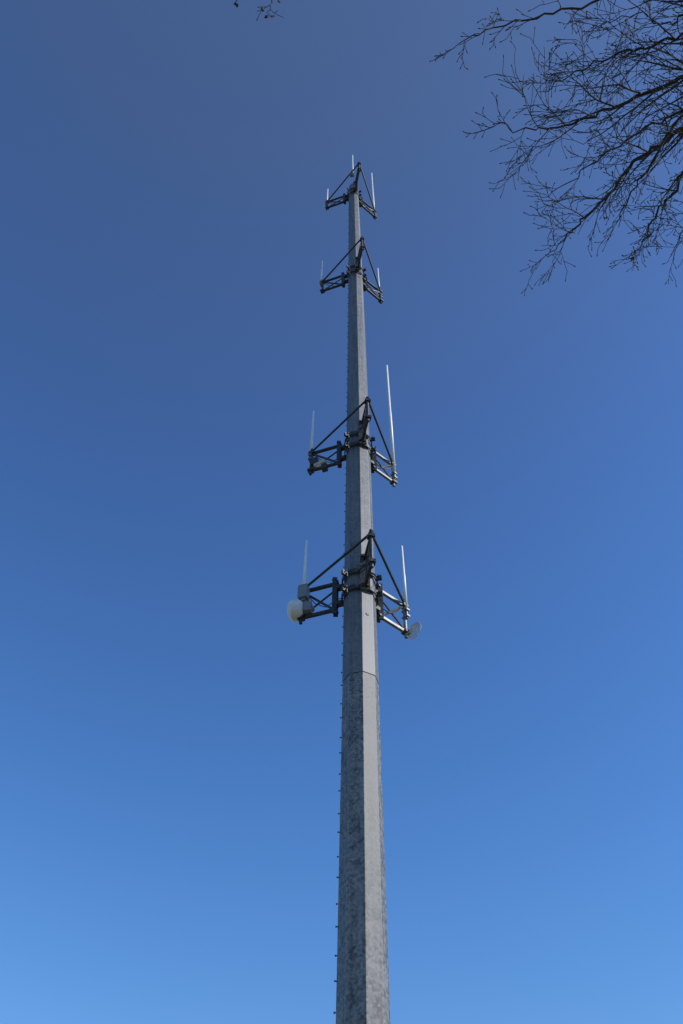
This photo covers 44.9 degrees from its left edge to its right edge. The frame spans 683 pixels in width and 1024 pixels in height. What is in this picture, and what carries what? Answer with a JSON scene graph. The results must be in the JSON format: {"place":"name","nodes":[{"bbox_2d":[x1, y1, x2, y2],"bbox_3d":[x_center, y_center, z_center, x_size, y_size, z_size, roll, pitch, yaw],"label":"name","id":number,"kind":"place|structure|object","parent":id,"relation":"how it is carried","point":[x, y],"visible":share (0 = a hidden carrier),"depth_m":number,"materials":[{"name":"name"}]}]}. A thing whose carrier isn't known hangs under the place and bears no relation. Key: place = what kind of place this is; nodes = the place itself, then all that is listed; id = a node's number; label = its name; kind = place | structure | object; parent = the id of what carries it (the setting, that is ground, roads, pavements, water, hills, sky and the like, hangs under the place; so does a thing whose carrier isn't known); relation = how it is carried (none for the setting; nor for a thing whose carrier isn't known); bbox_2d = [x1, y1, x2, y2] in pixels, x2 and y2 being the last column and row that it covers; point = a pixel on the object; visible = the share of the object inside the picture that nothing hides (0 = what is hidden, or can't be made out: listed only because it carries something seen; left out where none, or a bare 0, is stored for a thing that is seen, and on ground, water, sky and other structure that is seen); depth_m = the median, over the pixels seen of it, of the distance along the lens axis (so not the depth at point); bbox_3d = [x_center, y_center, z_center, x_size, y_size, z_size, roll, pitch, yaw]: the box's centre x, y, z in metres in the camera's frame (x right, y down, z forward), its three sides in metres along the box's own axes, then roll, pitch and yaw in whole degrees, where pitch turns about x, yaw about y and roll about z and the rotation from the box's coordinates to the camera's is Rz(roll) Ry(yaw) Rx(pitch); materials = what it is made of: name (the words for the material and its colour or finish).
{"place":"outdoors","nodes":[
{"label":"outdoors","id":0,"kind":"place"},
{"bbox_2d":[0,0,682,1023],"label":"sky","id":1,"kind":"structure","parent":0,"point":[171,342],"materials":[{"name":"blue"}]},
{"label":"grassy ground","id":2,"kind":"structure","parent":0,"visible":0},
{"bbox_2d":[234,0,682,295],"bbox_3d":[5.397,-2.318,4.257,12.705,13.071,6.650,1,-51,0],"label":"bare tree","id":3,"kind":"object","parent":2,"relation":"on","point":[670,132],"visible":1,"depth_m":7.25,"materials":[{"name":"brown plant"}]},
{"label":"gravel pad","id":4,"kind":"object","parent":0,"visible":0},
{"bbox_2d":[287,155,420,1023],"bbox_3d":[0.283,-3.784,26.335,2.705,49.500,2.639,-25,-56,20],"label":"monopole cell tower","id":5,"kind":"structure","parent":4,"relation":"on","point":[362,991],"depth_m":17.09,"materials":[{"name":"metal"}]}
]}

